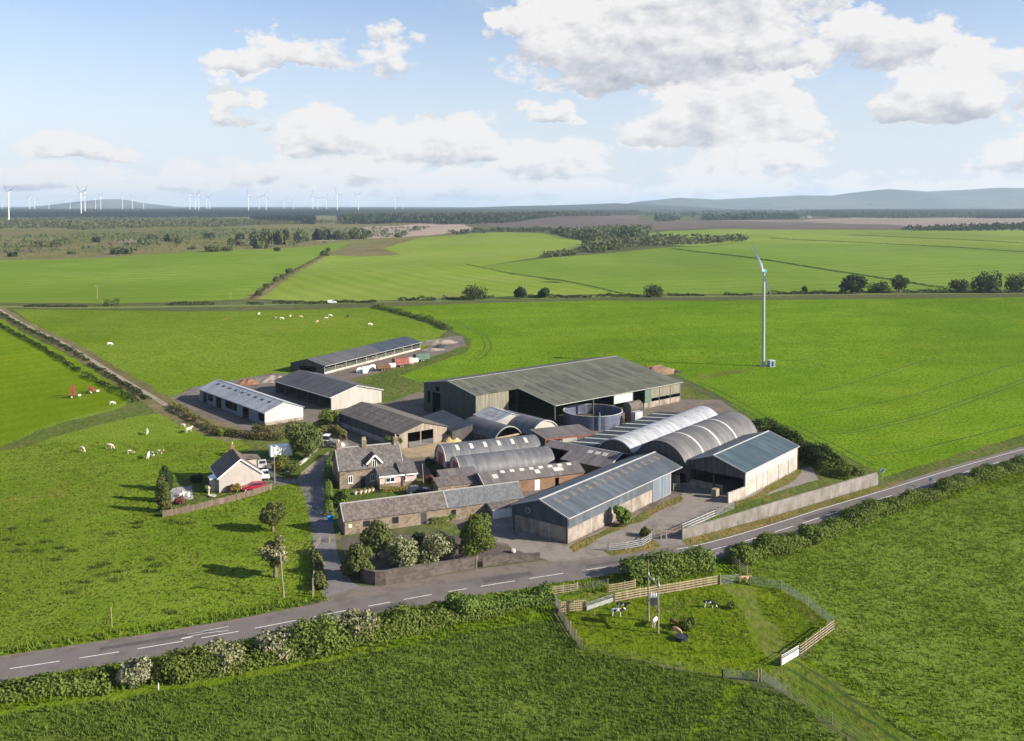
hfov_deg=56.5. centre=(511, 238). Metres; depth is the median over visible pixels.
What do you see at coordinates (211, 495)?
stone ornament
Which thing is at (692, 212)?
birch scrub
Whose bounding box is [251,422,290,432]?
clipped hedge
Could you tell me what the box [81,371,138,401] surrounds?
track hedge
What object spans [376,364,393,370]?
trailer
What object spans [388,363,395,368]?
water tank
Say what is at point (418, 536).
garden shrub
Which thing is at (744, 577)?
cow
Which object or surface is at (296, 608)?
road margin
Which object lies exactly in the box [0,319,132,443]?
silage field
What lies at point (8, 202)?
wind turbine
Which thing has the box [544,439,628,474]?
pink grey shed
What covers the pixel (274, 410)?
pale shed
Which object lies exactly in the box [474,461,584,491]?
brick byre
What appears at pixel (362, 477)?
door
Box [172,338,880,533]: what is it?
rough grass
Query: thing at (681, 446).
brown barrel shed
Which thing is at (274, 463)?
utility pole
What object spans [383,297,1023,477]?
crop field
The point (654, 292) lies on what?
hedgerow tree
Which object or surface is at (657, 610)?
utility pole
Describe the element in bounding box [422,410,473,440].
shed
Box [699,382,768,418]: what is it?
wheel mark
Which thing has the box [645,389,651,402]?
green door
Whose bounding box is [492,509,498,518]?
door
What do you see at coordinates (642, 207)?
hill
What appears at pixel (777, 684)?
wire hurdle
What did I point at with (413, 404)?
yard
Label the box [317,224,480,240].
cleared ground
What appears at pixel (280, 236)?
moor bush
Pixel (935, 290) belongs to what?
lane hedge
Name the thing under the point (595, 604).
pen gate
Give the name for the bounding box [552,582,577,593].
rail fence
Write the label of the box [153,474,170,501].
garden conifer
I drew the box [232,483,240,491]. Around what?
garden shrub
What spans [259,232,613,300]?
meadow
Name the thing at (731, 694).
wheel mark
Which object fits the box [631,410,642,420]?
feed bin
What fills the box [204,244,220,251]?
moor bush
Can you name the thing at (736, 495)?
concrete wing wall
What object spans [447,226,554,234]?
birch scrub
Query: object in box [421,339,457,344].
rubble heap
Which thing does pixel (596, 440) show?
striped lean to
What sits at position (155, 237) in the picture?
moor bush
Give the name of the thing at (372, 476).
window
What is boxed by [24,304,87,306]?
lane hedge
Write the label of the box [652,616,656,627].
calf
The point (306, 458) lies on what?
kerb wall
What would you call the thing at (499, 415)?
asbestos roof shed
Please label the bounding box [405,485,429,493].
parked car
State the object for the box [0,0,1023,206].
sky
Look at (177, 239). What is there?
moor bush
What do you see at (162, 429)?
grazing field
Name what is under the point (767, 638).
worn path
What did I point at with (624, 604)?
calf
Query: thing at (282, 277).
track hedge
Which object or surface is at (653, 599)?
pole transformer
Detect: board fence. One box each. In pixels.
[162,483,271,516]
[559,598,586,611]
[614,574,720,601]
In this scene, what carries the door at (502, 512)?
in the garage
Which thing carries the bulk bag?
on the yard at (348, 374)
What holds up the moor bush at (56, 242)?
on the moorland
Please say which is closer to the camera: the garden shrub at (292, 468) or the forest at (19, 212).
the garden shrub at (292, 468)
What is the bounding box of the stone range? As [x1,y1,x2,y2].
[336,481,523,534]
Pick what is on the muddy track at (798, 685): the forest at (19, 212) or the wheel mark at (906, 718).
the wheel mark at (906, 718)
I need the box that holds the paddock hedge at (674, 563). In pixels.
[615,544,717,585]
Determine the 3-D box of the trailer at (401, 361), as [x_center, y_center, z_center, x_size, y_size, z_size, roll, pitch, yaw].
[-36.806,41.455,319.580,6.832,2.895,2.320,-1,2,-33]
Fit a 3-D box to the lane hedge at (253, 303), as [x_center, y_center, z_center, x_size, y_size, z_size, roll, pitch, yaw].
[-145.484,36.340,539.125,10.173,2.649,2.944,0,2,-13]
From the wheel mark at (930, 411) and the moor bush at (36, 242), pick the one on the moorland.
the moor bush at (36, 242)
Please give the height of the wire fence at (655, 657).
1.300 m
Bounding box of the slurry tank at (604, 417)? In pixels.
[563,404,622,430]
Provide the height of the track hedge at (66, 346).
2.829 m
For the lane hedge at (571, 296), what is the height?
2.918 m
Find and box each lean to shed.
[433,472,479,490]
[436,466,476,476]
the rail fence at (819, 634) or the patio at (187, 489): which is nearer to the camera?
the rail fence at (819, 634)
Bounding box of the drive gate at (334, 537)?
[329,532,339,541]
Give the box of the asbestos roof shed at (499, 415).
[473,406,517,436]
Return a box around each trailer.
[269,443,297,457]
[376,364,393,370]
[392,357,409,366]
[408,357,415,364]
[413,352,431,360]
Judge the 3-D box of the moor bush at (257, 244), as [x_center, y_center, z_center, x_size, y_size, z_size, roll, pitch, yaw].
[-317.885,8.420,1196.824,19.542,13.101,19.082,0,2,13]
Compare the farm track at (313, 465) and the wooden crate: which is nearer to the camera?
the wooden crate
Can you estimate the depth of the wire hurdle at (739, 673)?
108.44 m
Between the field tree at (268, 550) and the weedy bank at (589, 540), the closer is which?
the field tree at (268, 550)
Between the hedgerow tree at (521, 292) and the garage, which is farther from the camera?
the hedgerow tree at (521, 292)
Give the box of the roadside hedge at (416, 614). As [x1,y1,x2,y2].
[170,600,461,684]
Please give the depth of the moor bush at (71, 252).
1059.04 m
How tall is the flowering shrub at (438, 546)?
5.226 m
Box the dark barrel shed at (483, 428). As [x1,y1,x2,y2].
[466,416,521,439]
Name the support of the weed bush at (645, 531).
on the yard at (695, 503)
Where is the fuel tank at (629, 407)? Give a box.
[622,400,642,421]
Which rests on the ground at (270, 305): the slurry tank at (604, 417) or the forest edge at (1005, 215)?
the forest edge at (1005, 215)
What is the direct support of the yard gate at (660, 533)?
on the yard at (695, 503)
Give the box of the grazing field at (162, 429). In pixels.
[0,399,321,643]
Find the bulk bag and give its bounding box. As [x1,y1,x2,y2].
[356,367,361,372]
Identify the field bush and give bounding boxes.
[215,427,226,435]
[255,289,261,295]
[285,268,294,273]
[320,250,329,255]
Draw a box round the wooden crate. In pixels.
[711,488,718,497]
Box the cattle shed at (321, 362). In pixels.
[291,336,421,373]
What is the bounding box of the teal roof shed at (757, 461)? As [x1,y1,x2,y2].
[683,430,799,496]
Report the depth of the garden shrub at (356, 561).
137.40 m
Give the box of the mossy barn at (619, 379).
[422,356,682,422]
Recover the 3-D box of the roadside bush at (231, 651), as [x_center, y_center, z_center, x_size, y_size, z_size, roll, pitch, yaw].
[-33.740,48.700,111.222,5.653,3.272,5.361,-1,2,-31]
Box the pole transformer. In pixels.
[648,592,659,612]
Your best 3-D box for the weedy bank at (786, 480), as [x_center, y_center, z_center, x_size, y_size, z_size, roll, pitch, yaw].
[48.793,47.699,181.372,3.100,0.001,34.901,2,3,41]
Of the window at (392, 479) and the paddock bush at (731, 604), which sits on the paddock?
the paddock bush at (731, 604)
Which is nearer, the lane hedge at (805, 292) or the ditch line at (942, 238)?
the lane hedge at (805, 292)
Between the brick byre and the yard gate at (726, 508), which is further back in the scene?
the brick byre
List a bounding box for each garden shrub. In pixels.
[173,495,184,504]
[189,473,203,482]
[203,484,210,492]
[227,484,233,492]
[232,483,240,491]
[270,459,283,470]
[275,453,288,462]
[282,471,290,477]
[283,460,301,472]
[340,542,375,577]
[410,531,424,550]
[424,456,437,467]
[424,475,432,482]
[429,464,444,476]
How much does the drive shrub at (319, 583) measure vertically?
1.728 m
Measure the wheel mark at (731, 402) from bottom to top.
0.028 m
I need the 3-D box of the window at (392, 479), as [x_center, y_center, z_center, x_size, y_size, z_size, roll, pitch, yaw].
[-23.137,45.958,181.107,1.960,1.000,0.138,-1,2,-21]
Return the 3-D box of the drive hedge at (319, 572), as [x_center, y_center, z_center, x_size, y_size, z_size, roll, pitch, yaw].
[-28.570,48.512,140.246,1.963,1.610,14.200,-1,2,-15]
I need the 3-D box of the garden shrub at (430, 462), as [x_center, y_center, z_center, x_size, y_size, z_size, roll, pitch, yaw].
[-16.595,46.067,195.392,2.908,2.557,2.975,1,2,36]
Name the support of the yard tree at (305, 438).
on the garden at (263, 448)
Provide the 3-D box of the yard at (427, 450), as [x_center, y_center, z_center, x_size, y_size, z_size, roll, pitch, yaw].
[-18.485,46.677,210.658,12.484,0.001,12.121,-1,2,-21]
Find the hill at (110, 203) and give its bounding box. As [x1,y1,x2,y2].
[15,199,185,208]
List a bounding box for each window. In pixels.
[348,476,352,483]
[370,474,374,481]
[386,477,394,482]
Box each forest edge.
[249,212,316,223]
[341,210,640,223]
[654,211,800,221]
[801,210,1023,217]
[976,211,1023,217]
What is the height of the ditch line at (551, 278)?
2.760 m
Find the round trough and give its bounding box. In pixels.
[675,633,688,641]
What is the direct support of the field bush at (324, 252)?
on the rough grass at (268, 290)
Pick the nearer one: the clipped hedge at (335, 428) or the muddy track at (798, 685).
the muddy track at (798, 685)
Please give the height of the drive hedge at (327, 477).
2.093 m
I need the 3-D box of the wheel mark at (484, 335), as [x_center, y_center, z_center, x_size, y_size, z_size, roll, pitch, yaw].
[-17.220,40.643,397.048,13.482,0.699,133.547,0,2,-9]
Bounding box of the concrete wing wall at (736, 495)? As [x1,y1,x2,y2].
[727,486,744,502]
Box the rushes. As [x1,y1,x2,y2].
[2,509,194,614]
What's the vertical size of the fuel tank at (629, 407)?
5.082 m
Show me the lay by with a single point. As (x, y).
(359, 590)
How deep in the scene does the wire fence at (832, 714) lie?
99.23 m
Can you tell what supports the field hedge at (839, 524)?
on the verge at (216, 680)
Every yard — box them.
[173,373,333,433]
[322,392,758,546]
[326,336,465,379]
[401,442,445,457]
[484,466,817,561]
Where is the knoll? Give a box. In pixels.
[526,215,640,224]
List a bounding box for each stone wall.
[359,556,475,584]
[483,552,539,566]
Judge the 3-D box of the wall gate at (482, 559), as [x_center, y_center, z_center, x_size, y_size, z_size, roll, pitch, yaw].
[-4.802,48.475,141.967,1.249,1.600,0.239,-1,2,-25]
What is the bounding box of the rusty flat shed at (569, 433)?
[529,424,594,444]
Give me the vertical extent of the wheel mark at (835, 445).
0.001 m
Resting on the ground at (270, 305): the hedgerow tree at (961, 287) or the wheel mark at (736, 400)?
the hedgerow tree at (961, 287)
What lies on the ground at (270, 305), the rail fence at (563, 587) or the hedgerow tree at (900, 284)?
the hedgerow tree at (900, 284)
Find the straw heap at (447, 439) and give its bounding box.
[442,434,460,442]
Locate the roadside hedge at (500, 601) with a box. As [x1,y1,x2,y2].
[465,581,555,617]
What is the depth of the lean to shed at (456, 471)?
182.42 m
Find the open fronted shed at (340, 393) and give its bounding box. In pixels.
[273,370,383,409]
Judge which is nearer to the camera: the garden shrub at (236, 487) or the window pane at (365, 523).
the window pane at (365, 523)
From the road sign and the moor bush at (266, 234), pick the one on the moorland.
the moor bush at (266, 234)
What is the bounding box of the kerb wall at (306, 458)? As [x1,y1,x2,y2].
[298,454,311,464]
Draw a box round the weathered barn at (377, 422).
[339,402,448,448]
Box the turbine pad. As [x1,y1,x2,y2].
[753,365,783,367]
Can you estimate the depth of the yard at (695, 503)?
159.16 m
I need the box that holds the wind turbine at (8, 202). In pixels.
[4,186,12,219]
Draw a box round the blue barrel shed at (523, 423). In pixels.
[505,410,556,435]
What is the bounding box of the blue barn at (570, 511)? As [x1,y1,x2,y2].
[511,451,682,543]
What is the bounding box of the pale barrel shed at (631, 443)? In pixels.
[598,406,717,462]
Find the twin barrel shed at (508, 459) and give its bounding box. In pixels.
[449,446,554,471]
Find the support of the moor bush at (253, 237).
on the moorland
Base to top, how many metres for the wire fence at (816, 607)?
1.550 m
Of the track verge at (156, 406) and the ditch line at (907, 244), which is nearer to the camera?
the track verge at (156, 406)
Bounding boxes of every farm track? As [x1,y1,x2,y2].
[0,309,244,439]
[297,441,348,479]
[694,369,752,379]
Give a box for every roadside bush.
[114,655,153,688]
[153,642,209,685]
[199,637,246,677]
[252,625,293,663]
[288,610,351,659]
[339,608,380,642]
[444,590,478,616]
[725,542,753,564]
[797,523,823,543]
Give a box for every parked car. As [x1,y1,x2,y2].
[241,481,266,490]
[259,459,266,468]
[261,469,269,478]
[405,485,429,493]
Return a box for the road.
[0,448,1023,679]
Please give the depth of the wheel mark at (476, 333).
384.73 m
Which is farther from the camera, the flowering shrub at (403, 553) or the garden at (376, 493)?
the garden at (376, 493)
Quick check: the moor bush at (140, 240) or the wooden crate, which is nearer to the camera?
the wooden crate
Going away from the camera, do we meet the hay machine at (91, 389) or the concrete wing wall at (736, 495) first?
the concrete wing wall at (736, 495)
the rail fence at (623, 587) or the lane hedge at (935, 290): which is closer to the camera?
the rail fence at (623, 587)
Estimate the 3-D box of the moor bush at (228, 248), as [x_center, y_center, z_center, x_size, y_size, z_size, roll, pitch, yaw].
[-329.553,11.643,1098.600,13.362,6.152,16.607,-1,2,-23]
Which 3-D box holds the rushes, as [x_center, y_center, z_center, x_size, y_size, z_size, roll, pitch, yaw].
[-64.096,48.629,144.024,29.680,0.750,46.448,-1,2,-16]
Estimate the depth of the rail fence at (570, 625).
120.16 m
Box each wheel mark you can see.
[436,318,485,360]
[442,318,491,360]
[685,680,749,740]
[690,382,768,426]
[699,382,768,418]
[782,665,900,740]
[784,424,861,464]
[792,660,921,740]
[794,424,873,464]
[797,658,950,740]
[799,360,1023,415]
[801,357,935,394]
[811,378,1023,432]
[815,382,1023,434]
[868,424,1023,455]
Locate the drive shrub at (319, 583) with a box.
[311,577,327,590]
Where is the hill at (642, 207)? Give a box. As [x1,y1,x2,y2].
[447,203,739,210]
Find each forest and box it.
[0,207,482,217]
[337,208,637,221]
[800,208,1023,215]
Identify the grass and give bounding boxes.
[0,399,157,450]
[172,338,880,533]
[242,255,326,299]
[329,238,414,256]
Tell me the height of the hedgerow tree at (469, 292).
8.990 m
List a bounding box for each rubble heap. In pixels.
[255,375,281,382]
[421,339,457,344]
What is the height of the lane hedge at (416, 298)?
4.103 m
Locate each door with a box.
[361,476,364,486]
[438,451,442,465]
[440,394,448,411]
[453,460,457,467]
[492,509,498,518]
[499,508,505,517]
[506,507,511,516]
[535,479,539,489]
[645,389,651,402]
[653,477,661,501]
[662,473,670,496]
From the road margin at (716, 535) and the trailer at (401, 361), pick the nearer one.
the road margin at (716, 535)
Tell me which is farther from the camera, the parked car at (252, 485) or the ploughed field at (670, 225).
the ploughed field at (670, 225)
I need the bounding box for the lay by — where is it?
[320,561,562,602]
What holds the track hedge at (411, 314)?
on the crop field at (844, 342)
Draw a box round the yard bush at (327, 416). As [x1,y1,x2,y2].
[318,408,339,426]
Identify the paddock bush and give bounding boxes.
[679,615,697,630]
[725,600,736,608]
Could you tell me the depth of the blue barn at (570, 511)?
161.78 m
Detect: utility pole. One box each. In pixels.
[271,445,275,482]
[276,552,284,597]
[647,559,649,621]
[657,576,658,633]
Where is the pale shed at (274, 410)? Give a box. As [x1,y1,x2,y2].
[198,379,303,424]
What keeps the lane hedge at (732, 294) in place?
on the lane verge at (451, 300)
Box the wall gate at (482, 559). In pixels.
[476,558,483,567]
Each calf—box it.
[611,608,625,616]
[616,602,630,610]
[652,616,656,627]
[670,618,678,627]
[673,626,682,633]
[703,600,716,607]
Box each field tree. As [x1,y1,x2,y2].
[258,534,288,577]
[259,501,285,530]
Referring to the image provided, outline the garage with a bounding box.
[486,500,512,518]
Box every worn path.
[561,593,612,610]
[718,584,792,664]
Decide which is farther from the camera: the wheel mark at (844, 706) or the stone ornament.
the stone ornament
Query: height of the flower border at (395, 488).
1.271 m
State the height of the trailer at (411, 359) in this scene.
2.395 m
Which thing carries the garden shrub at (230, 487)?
on the garden at (263, 448)
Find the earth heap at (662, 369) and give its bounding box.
[646,365,674,374]
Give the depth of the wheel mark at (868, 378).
299.26 m
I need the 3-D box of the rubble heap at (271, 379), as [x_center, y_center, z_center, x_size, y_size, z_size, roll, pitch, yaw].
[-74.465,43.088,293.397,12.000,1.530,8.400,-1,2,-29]
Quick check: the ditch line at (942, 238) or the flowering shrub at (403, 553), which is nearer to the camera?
the flowering shrub at (403, 553)
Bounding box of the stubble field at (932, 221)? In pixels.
[721,216,1023,228]
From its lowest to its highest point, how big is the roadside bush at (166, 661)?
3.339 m
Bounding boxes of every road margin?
[0,446,1023,658]
[682,478,903,545]
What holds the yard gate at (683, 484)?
on the yard at (695, 503)
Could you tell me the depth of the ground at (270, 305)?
529.31 m
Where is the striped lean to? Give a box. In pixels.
[571,412,680,447]
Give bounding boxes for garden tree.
[358,519,394,560]
[457,512,496,561]
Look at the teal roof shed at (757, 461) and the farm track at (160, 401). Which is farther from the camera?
the farm track at (160, 401)
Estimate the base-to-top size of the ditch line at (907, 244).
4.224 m
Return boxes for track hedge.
[0,311,89,360]
[0,323,81,371]
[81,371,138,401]
[87,362,151,399]
[168,401,216,430]
[250,254,324,298]
[372,303,452,329]
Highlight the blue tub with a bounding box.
[327,515,333,521]
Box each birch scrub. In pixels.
[0,216,335,229]
[0,225,429,254]
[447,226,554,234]
[629,208,822,217]
[902,222,1023,230]
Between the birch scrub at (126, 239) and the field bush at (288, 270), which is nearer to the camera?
the field bush at (288, 270)
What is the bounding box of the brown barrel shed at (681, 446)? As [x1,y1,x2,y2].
[636,411,756,486]
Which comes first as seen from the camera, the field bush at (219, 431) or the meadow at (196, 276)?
the field bush at (219, 431)
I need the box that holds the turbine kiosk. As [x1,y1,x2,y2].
[767,359,775,366]
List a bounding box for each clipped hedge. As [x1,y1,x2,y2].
[212,426,284,440]
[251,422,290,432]
[321,424,347,439]
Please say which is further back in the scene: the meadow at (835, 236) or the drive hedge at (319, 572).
the meadow at (835, 236)
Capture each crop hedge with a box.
[752,417,843,467]
[813,454,864,479]
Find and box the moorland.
[0,216,472,259]
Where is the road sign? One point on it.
(882, 470)
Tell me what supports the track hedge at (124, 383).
on the track verge at (156, 406)
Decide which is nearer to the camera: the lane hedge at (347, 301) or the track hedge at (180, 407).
the track hedge at (180, 407)
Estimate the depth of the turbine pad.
320.08 m
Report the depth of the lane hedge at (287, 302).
544.15 m
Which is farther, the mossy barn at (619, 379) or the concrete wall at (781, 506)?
the mossy barn at (619, 379)
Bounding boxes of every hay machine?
[67,385,80,397]
[88,386,98,393]
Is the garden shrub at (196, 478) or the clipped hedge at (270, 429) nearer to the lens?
the garden shrub at (196, 478)
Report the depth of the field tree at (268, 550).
137.95 m
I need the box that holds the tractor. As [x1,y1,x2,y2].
[321,434,344,447]
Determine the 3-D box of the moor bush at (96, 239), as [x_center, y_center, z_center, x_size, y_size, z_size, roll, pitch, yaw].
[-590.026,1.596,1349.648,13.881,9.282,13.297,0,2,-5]
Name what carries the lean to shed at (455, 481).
on the yard at (413, 404)
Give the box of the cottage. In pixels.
[208,442,263,492]
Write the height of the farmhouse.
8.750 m
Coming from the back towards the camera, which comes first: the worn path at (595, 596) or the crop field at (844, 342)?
the crop field at (844, 342)
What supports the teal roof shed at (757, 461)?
on the yard at (413, 404)
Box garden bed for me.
[342,534,522,578]
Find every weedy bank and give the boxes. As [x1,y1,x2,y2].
[569,495,682,552]
[603,539,660,555]
[720,468,878,517]
[722,468,801,510]
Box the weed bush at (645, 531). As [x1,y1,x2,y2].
[639,526,650,536]
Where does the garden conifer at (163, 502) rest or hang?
on the garden at (263, 448)
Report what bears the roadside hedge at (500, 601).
on the verge at (216, 680)
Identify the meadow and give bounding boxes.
[0,242,350,303]
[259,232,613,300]
[482,241,1023,293]
[648,229,1023,248]
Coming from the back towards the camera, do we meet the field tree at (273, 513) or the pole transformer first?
the field tree at (273, 513)
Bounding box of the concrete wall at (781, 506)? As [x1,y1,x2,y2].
[681,472,878,539]
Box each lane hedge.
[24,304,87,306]
[103,298,119,305]
[166,300,214,304]
[246,301,263,304]
[272,300,327,303]
[335,299,376,302]
[397,295,435,300]
[442,295,464,299]
[528,294,591,297]
[596,292,639,296]
[667,292,704,295]
[724,292,752,295]
[767,290,844,293]
[902,287,952,292]
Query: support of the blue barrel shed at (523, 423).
on the yard at (413, 404)
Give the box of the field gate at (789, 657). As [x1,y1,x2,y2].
[780,643,799,666]
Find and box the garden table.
[179,490,189,496]
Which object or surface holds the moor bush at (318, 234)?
on the cleared ground at (435, 229)
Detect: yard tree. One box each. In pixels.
[284,420,323,457]
[383,435,403,450]
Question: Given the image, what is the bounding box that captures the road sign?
[880,468,884,484]
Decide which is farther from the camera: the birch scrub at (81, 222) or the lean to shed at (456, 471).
the birch scrub at (81, 222)
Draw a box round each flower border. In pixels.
[381,484,414,492]
[430,514,457,523]
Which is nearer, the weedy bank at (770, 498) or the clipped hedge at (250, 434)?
the weedy bank at (770, 498)
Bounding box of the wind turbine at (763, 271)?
[753,246,771,366]
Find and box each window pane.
[363,521,368,526]
[392,517,397,523]
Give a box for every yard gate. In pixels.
[647,527,661,538]
[665,525,682,538]
[673,481,694,490]
[715,501,734,516]
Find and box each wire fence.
[582,642,722,677]
[750,575,833,622]
[787,686,876,740]
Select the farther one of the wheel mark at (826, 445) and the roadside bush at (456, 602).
the wheel mark at (826, 445)
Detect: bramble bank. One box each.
[0,665,114,703]
[151,589,556,683]
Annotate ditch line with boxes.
[466,264,624,293]
[672,248,944,287]
[776,238,1023,251]
[848,234,1023,242]
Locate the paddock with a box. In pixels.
[555,578,832,679]
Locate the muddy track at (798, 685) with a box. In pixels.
[765,658,915,740]
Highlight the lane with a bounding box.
[2,293,1014,307]
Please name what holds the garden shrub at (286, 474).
on the garden at (263, 448)
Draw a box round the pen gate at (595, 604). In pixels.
[586,592,613,610]
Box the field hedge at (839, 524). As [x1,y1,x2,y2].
[725,455,1023,564]
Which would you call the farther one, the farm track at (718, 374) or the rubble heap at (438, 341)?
the rubble heap at (438, 341)
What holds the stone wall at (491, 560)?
on the ground at (270, 305)
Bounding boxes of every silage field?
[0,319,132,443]
[0,620,844,740]
[735,481,1023,740]
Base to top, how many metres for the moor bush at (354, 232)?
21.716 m
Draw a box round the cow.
[738,575,751,582]
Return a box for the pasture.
[12,307,446,397]
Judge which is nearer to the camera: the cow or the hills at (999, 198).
the cow
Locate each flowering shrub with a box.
[387,535,418,566]
[418,531,457,563]
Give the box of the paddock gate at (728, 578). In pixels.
[720,573,740,584]
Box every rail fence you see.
[312,535,320,588]
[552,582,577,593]
[558,603,581,649]
[607,528,653,550]
[607,579,635,592]
[681,508,715,526]
[724,549,747,574]
[800,618,834,653]
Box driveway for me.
[298,441,358,597]
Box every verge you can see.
[0,305,248,441]
[0,464,1023,715]
[0,590,321,655]
[1,293,1023,308]
[880,434,1023,484]
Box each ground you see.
[0,211,1023,740]
[112,238,136,242]
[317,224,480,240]
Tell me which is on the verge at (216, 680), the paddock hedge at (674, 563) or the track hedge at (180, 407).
the paddock hedge at (674, 563)
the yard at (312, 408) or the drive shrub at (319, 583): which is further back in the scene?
the yard at (312, 408)
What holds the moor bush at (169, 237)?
on the moorland
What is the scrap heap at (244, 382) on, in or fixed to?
on the yard at (312, 408)
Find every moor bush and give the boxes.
[7,251,17,256]
[33,239,46,246]
[49,239,61,246]
[67,250,75,253]
[91,237,100,241]
[109,247,125,253]
[122,247,132,253]
[137,238,155,243]
[147,234,157,239]
[163,233,177,241]
[174,236,180,242]
[203,232,214,237]
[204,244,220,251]
[221,246,232,250]
[228,237,239,245]
[234,233,244,239]
[248,230,264,245]
[252,240,267,248]
[261,227,272,243]
[273,228,289,244]
[293,227,305,242]
[312,229,331,239]
[329,230,350,239]
[348,228,366,238]
[393,232,402,236]
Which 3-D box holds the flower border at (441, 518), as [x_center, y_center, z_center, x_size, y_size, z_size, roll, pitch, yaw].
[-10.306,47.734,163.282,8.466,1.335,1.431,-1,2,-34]
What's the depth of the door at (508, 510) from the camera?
165.00 m
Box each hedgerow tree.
[461,284,487,300]
[513,286,526,298]
[538,287,549,297]
[643,284,663,296]
[838,274,868,292]
[867,280,892,292]
[889,274,909,291]
[946,279,972,292]
[968,270,1002,292]
[1003,272,1023,292]
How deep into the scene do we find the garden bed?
147.73 m
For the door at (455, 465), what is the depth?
187.83 m
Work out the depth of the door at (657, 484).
174.40 m
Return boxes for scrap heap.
[234,379,258,385]
[421,348,444,350]
[435,344,450,347]
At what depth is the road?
130.49 m
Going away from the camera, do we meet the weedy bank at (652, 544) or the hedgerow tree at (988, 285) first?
the weedy bank at (652, 544)
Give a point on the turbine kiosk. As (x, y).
(771, 363)
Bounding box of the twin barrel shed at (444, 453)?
[434,434,540,468]
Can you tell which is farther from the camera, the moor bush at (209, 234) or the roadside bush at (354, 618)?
the moor bush at (209, 234)
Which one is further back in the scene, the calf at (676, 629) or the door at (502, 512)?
the door at (502, 512)
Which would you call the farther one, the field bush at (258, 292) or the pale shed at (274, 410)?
the field bush at (258, 292)
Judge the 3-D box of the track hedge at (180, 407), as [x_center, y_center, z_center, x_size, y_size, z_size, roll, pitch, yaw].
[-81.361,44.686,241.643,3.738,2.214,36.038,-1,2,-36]
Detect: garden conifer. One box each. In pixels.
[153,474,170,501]
[156,481,172,512]
[159,465,174,489]
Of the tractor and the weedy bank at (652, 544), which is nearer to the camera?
the weedy bank at (652, 544)
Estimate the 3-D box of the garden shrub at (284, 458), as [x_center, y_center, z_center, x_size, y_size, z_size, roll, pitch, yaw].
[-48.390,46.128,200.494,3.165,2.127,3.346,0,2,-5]
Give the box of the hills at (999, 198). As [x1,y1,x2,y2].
[628,188,1023,210]
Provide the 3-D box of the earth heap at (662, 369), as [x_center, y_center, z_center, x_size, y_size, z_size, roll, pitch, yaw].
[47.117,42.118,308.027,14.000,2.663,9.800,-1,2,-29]
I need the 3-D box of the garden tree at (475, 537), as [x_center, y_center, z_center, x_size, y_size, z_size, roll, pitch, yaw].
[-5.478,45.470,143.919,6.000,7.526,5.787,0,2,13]
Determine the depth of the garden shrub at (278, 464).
193.73 m
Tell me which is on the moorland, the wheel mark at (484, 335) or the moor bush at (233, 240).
the moor bush at (233, 240)
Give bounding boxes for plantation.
[539,248,575,257]
[549,224,748,252]
[556,226,635,239]
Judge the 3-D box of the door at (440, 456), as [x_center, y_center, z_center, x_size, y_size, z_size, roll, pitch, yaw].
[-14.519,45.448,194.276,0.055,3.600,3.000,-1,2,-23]
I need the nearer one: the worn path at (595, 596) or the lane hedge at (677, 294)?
the worn path at (595, 596)
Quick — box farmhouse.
[331,434,417,489]
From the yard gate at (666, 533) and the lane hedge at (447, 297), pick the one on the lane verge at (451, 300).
the lane hedge at (447, 297)
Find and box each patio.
[171,485,193,501]
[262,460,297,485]
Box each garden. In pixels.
[163,438,319,517]
[324,448,432,536]
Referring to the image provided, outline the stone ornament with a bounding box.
[207,486,215,497]
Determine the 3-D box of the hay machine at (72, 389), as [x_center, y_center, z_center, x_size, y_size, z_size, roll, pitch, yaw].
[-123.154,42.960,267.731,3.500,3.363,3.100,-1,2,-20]
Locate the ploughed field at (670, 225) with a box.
[459,219,906,229]
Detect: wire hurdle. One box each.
[722,668,752,679]
[763,671,787,694]
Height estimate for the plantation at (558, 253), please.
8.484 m
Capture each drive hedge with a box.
[310,548,325,588]
[323,449,333,515]
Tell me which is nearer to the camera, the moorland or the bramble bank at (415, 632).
the bramble bank at (415, 632)

